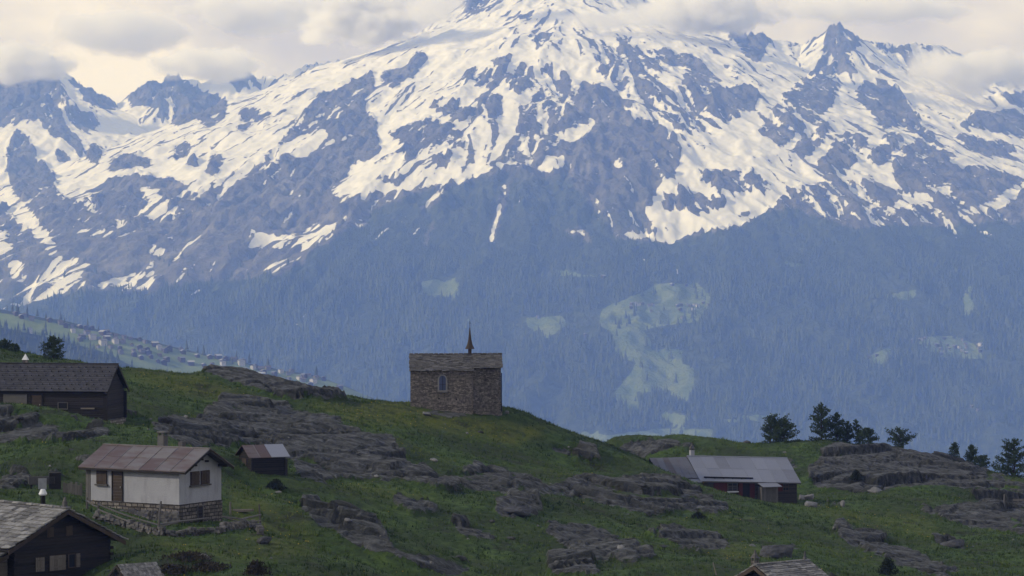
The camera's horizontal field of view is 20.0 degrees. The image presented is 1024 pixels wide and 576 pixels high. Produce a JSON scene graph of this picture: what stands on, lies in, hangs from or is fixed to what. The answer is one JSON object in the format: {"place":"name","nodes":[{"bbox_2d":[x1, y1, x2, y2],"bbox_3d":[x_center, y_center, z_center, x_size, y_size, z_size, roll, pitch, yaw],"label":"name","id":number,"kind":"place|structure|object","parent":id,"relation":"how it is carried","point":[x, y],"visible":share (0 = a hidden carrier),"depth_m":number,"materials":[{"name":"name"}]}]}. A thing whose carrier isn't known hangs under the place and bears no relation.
{"place":"outdoors","nodes":[
{"label":"outdoors","id":0,"kind":"place"},
{"bbox_2d":[0,309,375,399],"bbox_3d":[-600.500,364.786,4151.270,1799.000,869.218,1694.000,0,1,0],"label":"village slope","id":1,"kind":"structure","parent":0,"point":[37,324],"depth_m":4255.53,"materials":[{"name":"green plant"}]},
{"bbox_2d":[46,317,52,322],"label":"village chalet","id":2,"kind":"object","parent":1,"relation":"on","point":[48,319],"visible":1,"depth_m":4283.01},
{"bbox_2d":[78,334,85,338],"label":"village chalet","id":3,"kind":"object","parent":1,"relation":"on","point":[82,335],"visible":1,"depth_m":4248.20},
{"bbox_2d":[88,333,96,339],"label":"village chalet","id":4,"kind":"object","parent":1,"relation":"on","point":[92,336],"visible":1,"depth_m":4250.57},
{"bbox_2d":[98,339,107,345],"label":"village chalet","id":5,"kind":"object","parent":1,"relation":"on","point":[101,342],"visible":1,"depth_m":4240.60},
{"bbox_2d":[98,330,107,335],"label":"village chalet","id":6,"kind":"object","parent":1,"relation":"on","point":[102,332],"visible":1,"depth_m":4275.21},
{"bbox_2d":[102,335,110,340],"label":"village chalet","id":7,"kind":"object","parent":1,"relation":"on","point":[107,337],"visible":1,"depth_m":4261.72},
{"bbox_2d":[112,338,118,344],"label":"village chalet","id":8,"kind":"object","parent":1,"relation":"on","point":[115,340],"visible":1,"depth_m":4254.76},
{"bbox_2d":[119,339,125,343],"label":"village chalet","id":9,"kind":"object","parent":1,"relation":"on","point":[122,341],"visible":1,"depth_m":4263.54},
{"bbox_2d":[138,349,144,353],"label":"village chalet","id":10,"kind":"object","parent":1,"relation":"on","point":[141,351],"visible":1,"depth_m":4246.13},
{"bbox_2d":[145,350,151,355],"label":"village chalet","id":11,"kind":"object","parent":1,"relation":"on","point":[148,352],"visible":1,"depth_m":4245.37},
{"bbox_2d":[151,341,158,346],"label":"village chalet","id":12,"kind":"object","parent":1,"relation":"on","point":[154,343],"visible":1,"depth_m":4283.02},
{"bbox_2d":[160,359,166,365],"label":"village chalet","id":13,"kind":"object","parent":1,"relation":"on","point":[163,361],"visible":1,"depth_m":4232.77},
{"bbox_2d":[161,347,168,352],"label":"village chalet","id":14,"kind":"object","parent":1,"relation":"on","point":[164,349],"visible":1,"depth_m":4274.76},
{"bbox_2d":[166,345,172,351],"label":"village chalet","id":15,"kind":"object","parent":1,"relation":"on","point":[170,347],"visible":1,"depth_m":4283.60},
{"bbox_2d":[177,356,185,362],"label":"village chalet","id":16,"kind":"object","parent":1,"relation":"on","point":[181,359],"visible":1,"depth_m":4260.31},
{"bbox_2d":[187,360,194,365],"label":"village chalet","id":17,"kind":"object","parent":1,"relation":"on","point":[190,362],"visible":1,"depth_m":4256.77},
{"bbox_2d":[0,303,394,400],"bbox_3d":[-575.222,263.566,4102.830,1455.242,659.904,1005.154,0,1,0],"label":"village slope forest","id":18,"kind":"object","parent":1,"relation":"on","point":[18,337],"visible":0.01,"depth_m":4201.20,"materials":[{"name":"green plant"}]},
{"bbox_2d":[214,354,222,358],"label":"village chalet","id":19,"kind":"object","parent":1,"relation":"on","point":[218,356],"visible":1,"depth_m":4289.95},
{"bbox_2d":[237,359,245,365],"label":"village chalet","id":20,"kind":"object","parent":1,"relation":"on","point":[240,362],"visible":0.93,"depth_m":4271.45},
{"bbox_2d":[264,365,270,370],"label":"village chalet","id":21,"kind":"object","parent":1,"relation":"on","point":[267,367],"visible":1,"depth_m":4277.56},
{"bbox_2d":[309,378,316,383],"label":"village chalet","id":22,"kind":"object","parent":1,"relation":"on","point":[313,380],"visible":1,"depth_m":4257.65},
{"bbox_2d":[0,0,1023,478],"bbox_3d":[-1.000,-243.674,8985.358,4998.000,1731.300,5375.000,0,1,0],"label":"mountain","id":23,"kind":"structure","parent":0,"point":[664,128],"depth_m":8331.68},
{"bbox_2d":[0,186,1023,474],"bbox_3d":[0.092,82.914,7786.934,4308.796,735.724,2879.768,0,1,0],"label":"mountain forest","id":24,"kind":"object","parent":23,"relation":"on","point":[286,320],"visible":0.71,"depth_m":7204.49,"materials":[{"name":"plant"}]},
{"bbox_2d":[0,349,1023,575],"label":"hillside ground","id":25,"kind":"structure","parent":0,"point":[328,446],"depth_m":253.81,"materials":[{"name":"green plant"}]},
{"bbox_2d":[0,338,13,350],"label":"conifer tree","id":26,"kind":"object","parent":25,"relation":"on","point":[5,344],"visible":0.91,"depth_m":292.83,"materials":[{"name":"green plant"}]},
{"bbox_2d":[10,343,22,351],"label":"conifer tree","id":27,"kind":"object","parent":25,"relation":"on","point":[16,346],"visible":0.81,"depth_m":295.14,"materials":[{"name":"green plant"}]},
{"bbox_2d":[28,472,60,488],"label":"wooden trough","id":28,"kind":"object","parent":25,"relation":"on","point":[52,480],"visible":0.86,"depth_m":198.93,"materials":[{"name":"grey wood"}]},
{"bbox_2d":[39,335,65,359],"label":"conifer tree","id":29,"kind":"object","parent":25,"relation":"on","point":[52,343],"visible":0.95,"depth_m":292.36,"materials":[{"name":"green plant"}]},
{"bbox_2d":[0,489,128,575],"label":"log chalet","id":30,"kind":"object","parent":25,"relation":"on","point":[64,540],"visible":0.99,"depth_m":172.52,"materials":[{"name":"wood"}]},
{"bbox_2d":[35,557,44,571],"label":"window","id":31,"kind":"structure","parent":30,"relation":"in","point":[39,561],"depth_m":171.32,"materials":[{"name":"beige glass"}]},
{"bbox_2d":[49,554,65,570],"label":"window","id":32,"kind":"structure","parent":30,"relation":"in","point":[56,562],"depth_m":172.20,"materials":[{"name":"beige glass"}]},
{"bbox_2d":[68,553,79,567],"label":"window","id":33,"kind":"structure","parent":30,"relation":"in","point":[73,558],"depth_m":173.12,"materials":[{"name":"glass"}]},
{"bbox_2d":[0,354,128,424],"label":"timber barn","id":34,"kind":"structure","parent":25,"relation":"on","point":[98,388],"depth_m":248.62,"materials":[{"name":"wood"}]},
{"bbox_2d":[30,394,41,406],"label":"door","id":35,"kind":"structure","parent":34,"relation":"in","point":[35,399],"depth_m":248.05,"materials":[{"name":"wood"}]},
{"bbox_2d":[58,402,67,408],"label":"window","id":36,"kind":"structure","parent":34,"relation":"in","point":[62,405],"depth_m":247.69,"materials":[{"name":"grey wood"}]},
{"bbox_2d":[63,482,82,495],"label":"plank fence","id":37,"kind":"object","parent":25,"relation":"on","point":[70,488],"visible":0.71,"depth_m":197.94,"materials":[{"name":"grey wood"}]},
{"bbox_2d":[107,562,163,575],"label":"shingled shed","id":38,"kind":"structure","parent":25,"relation":"on","point":[146,569],"depth_m":160.42,"materials":[{"name":"grey wood"}]},
{"bbox_2d":[115,508,179,524],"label":"terrace wall","id":39,"kind":"structure","parent":25,"relation":"on","point":[166,516],"depth_m":189.30,"materials":[{"name":"stone"}]},
{"bbox_2d":[78,431,234,522],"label":"stone house","id":40,"kind":"structure","parent":25,"relation":"on","point":[183,479],"depth_m":192.31,"materials":[{"name":"paint"}]},
{"bbox_2d":[94,470,107,485],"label":"window","id":41,"kind":"structure","parent":40,"relation":"in","point":[101,476],"depth_m":193.23,"materials":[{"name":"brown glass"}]},
{"bbox_2d":[111,471,122,500],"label":"door","id":42,"kind":"structure","parent":40,"relation":"in","point":[116,487],"depth_m":192.66,"materials":[{"name":"wood"}]},
{"bbox_2d":[189,471,200,486],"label":"window","id":43,"kind":"structure","parent":40,"relation":"in","point":[194,476],"depth_m":191.47,"materials":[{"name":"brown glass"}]},
{"bbox_2d":[197,505,203,522],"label":"door","id":44,"kind":"structure","parent":40,"relation":"in","point":[200,513],"depth_m":192.05,"materials":[{"name":"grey wood"}]},
{"bbox_2d":[200,470,211,485],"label":"window","id":45,"kind":"structure","parent":40,"relation":"in","point":[205,474],"depth_m":192.48,"materials":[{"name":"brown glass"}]},
{"bbox_2d":[158,417,172,423],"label":"boulder","id":46,"kind":"object","parent":25,"relation":"on","point":[166,420],"visible":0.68,"depth_m":252.66,"materials":[{"name":"grey stone"}]},
{"bbox_2d":[86,497,260,528],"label":"rail fence","id":47,"kind":"object","parent":25,"relation":"on","point":[159,517],"visible":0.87,"depth_m":186.51,"materials":[{"name":"grey wood"}]},
{"bbox_2d":[92,510,264,536],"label":"dry stone wall","id":48,"kind":"structure","parent":25,"relation":"on","point":[241,524],"depth_m":184.74,"materials":[{"name":"grey stone"}]},
{"bbox_2d":[158,562,198,575],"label":"juniper shrub","id":49,"kind":"object","parent":25,"relation":"on","point":[172,568],"visible":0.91,"depth_m":167.72,"materials":[{"name":"green plant"}]},
{"bbox_2d":[150,549,214,562],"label":"juniper shrub","id":50,"kind":"object","parent":25,"relation":"on","point":[183,555],"visible":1,"depth_m":170.70,"materials":[{"name":"green plant"}]},
{"bbox_2d":[188,561,231,571],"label":"juniper shrub","id":51,"kind":"object","parent":25,"relation":"on","point":[211,564],"visible":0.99,"depth_m":169.20,"materials":[{"name":"green plant"}]},
{"bbox_2d":[231,509,253,511],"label":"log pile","id":52,"kind":"object","parent":25,"relation":"on","point":[243,510],"visible":1,"depth_m":207.50,"materials":[{"name":"wood"}]},
{"bbox_2d":[242,559,272,575],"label":"juniper shrub","id":53,"kind":"object","parent":25,"relation":"on","point":[254,567],"visible":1,"depth_m":165.95,"materials":[{"name":"green plant"}]},
{"bbox_2d":[234,444,289,475],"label":"log hut","id":54,"kind":"object","parent":25,"relation":"on","point":[272,457],"visible":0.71,"depth_m":233.87,"materials":[{"name":"brown wood"}]},
{"bbox_2d":[257,536,271,543],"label":"boulder","id":55,"kind":"object","parent":25,"relation":"on","point":[264,540],"visible":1,"depth_m":183.07,"materials":[{"name":"grey stone"}]},
{"bbox_2d":[265,478,286,489],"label":"juniper shrub","id":56,"kind":"object","parent":25,"relation":"on","point":[273,483],"visible":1,"depth_m":230.07,"materials":[{"name":"green plant"}]},
{"bbox_2d":[422,412,430,415],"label":"boulder","id":57,"kind":"object","parent":25,"relation":"on","point":[426,413],"visible":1,"depth_m":285.59,"materials":[{"name":"grey stone"}]},
{"bbox_2d":[409,328,502,415],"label":"stone chapel","id":58,"kind":"structure","parent":25,"relation":"on","point":[470,382],"depth_m":290.06,"materials":[{"name":"grey stone"}]},
{"bbox_2d":[437,375,447,392],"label":"window","id":59,"kind":"structure","parent":58,"relation":"in","point":[442,379],"depth_m":289.65,"materials":[{"name":"grey glass"}]},
{"bbox_2d":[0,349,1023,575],"bbox_3d":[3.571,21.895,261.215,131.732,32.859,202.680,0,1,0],"label":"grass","id":60,"kind":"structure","parent":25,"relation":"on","point":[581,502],"depth_m":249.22,"materials":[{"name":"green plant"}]},
{"bbox_2d":[21,371,1007,575],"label":"wild flowers","id":61,"kind":"object","parent":25,"relation":"on","point":[471,435],"visible":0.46,"depth_m":274.60,"materials":[{"name":"yellow plant"}]},
{"bbox_2d":[502,506,531,517],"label":"boulder","id":62,"kind":"object","parent":25,"relation":"on","point":[520,511],"visible":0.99,"depth_m":239.96,"materials":[{"name":"grey stone"}]},
{"bbox_2d":[690,512,706,518],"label":"juniper shrub","id":63,"kind":"object","parent":25,"relation":"on","point":[697,515],"visible":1,"depth_m":261.30,"materials":[{"name":"green plant"}]},
{"bbox_2d":[648,443,800,503],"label":"alpine hut","id":64,"kind":"object","parent":25,"relation":"on","point":[774,479],"visible":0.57,"depth_m":299.70,"materials":[{"name":"red painted timber"},{"name":"grey sheet metal"},{"name":"grey weathered wood"}]},
{"bbox_2d":[727,483,738,492],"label":"window","id":65,"kind":"structure","parent":64,"relation":"in","point":[733,490],"depth_m":298.69,"materials":[{"name":"grey wood"}]},
{"bbox_2d":[743,483,749,497],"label":"door","id":66,"kind":"structure","parent":64,"relation":"in","point":[746,486],"depth_m":299.21,"materials":[{"name":"black"}]},
{"bbox_2d":[759,544,793,558],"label":"boulder","id":67,"kind":"object","parent":25,"relation":"on","point":[777,551],"visible":0.92,"depth_m":237.88,"materials":[{"name":"grey stone"}]},
{"bbox_2d":[760,413,799,443],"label":"conifer tree","id":68,"kind":"object","parent":25,"relation":"on","point":[771,419],"visible":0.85,"depth_m":346.28,"materials":[{"name":"green plant"}]},
{"bbox_2d":[735,550,828,575],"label":"slab roofed hut","id":69,"kind":"object","parent":25,"relation":"on","point":[804,566],"visible":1,"depth_m":206.11,"materials":[{"name":"stone"}]},
{"bbox_2d":[767,418,801,442],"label":"conifer tree","id":70,"kind":"object","parent":25,"relation":"on","point":[781,433],"visible":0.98,"depth_m":344.38,"materials":[{"name":"green plant"}]},
{"bbox_2d":[804,494,813,499],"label":"boulder","id":71,"kind":"object","parent":25,"relation":"on","point":[810,496],"visible":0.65,"depth_m":308.15,"materials":[{"name":"grey stone"}]},
{"bbox_2d":[805,501,817,506],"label":"boulder","id":72,"kind":"object","parent":25,"relation":"on","point":[810,504],"visible":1,"depth_m":285.79,"materials":[{"name":"grey stone"}]},
{"bbox_2d":[808,402,837,441],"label":"conifer tree","id":73,"kind":"object","parent":25,"relation":"on","point":[818,418],"visible":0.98,"depth_m":345.47,"materials":[{"name":"green plant"}]},
{"bbox_2d":[827,412,845,441],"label":"conifer tree","id":74,"kind":"object","parent":25,"relation":"on","point":[838,433],"visible":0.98,"depth_m":345.80,"materials":[{"name":"green plant"}]},
{"bbox_2d":[840,421,854,442],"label":"conifer tree","id":75,"kind":"object","parent":25,"relation":"on","point":[848,430],"visible":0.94,"depth_m":347.52,"materials":[{"name":"green plant"}]},
{"bbox_2d":[848,469,864,480],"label":"juniper shrub","id":76,"kind":"object","parent":25,"relation":"on","point":[855,475],"visible":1,"depth_m":319.14,"materials":[{"name":"green plant"}]},
{"bbox_2d":[852,419,865,444],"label":"conifer tree","id":77,"kind":"object","parent":25,"relation":"on","point":[857,429],"visible":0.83,"depth_m":346.96,"materials":[{"name":"green plant"}]},
{"bbox_2d":[855,427,879,443],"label":"conifer tree","id":78,"kind":"object","parent":25,"relation":"on","point":[867,433],"visible":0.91,"depth_m":343.22,"materials":[{"name":"green plant"}]},
{"bbox_2d":[868,486,881,492],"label":"boulder","id":79,"kind":"object","parent":25,"relation":"on","point":[874,489],"visible":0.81,"depth_m":314.06,"materials":[{"name":"grey stone"}]},
{"bbox_2d":[877,556,899,575],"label":"juniper shrub","id":80,"kind":"object","parent":25,"relation":"on","point":[887,566],"visible":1,"depth_m":236.22,"materials":[{"name":"green plant"}]},
{"bbox_2d":[884,426,917,447],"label":"conifer tree","id":81,"kind":"object","parent":25,"relation":"on","point":[900,435],"visible":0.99,"depth_m":345.38,"materials":[{"name":"green plant"}]},
{"bbox_2d":[940,539,964,547],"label":"boulder","id":82,"kind":"object","parent":25,"relation":"on","point":[957,543],"visible":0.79,"depth_m":265.38,"materials":[{"name":"grey stone"}]},
{"bbox_2d":[947,442,959,457],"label":"conifer tree","id":83,"kind":"object","parent":25,"relation":"on","point":[954,446],"visible":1,"depth_m":345.76,"materials":[{"name":"green plant"}]},
{"bbox_2d":[963,444,978,462],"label":"conifer tree","id":84,"kind":"object","parent":25,"relation":"on","point":[969,456],"visible":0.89,"depth_m":346.56,"materials":[{"name":"green plant"}]},
{"bbox_2d":[970,455,993,467],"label":"conifer tree","id":85,"kind":"object","parent":25,"relation":"on","point":[982,459],"visible":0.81,"depth_m":342.38,"materials":[{"name":"green plant"}]},
{"bbox_2d":[991,437,1023,477],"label":"conifer tree","id":86,"kind":"object","parent":25,"relation":"on","point":[1007,468],"visible":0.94,"depth_m":337.98,"materials":[{"name":"green plant"}]},
{"bbox_2d":[1013,499,1023,502],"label":"wooden bench","id":87,"kind":"object","parent":25,"relation":"on","point":[1018,500],"visible":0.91,"depth_m":304.85,"materials":[{"name":"grey wood"}]},
{"bbox_2d":[0,0,1023,104],"label":"sky","id":88,"kind":"structure","parent":0,"point":[113,48],"materials":[{"name":"white"}]}
]}

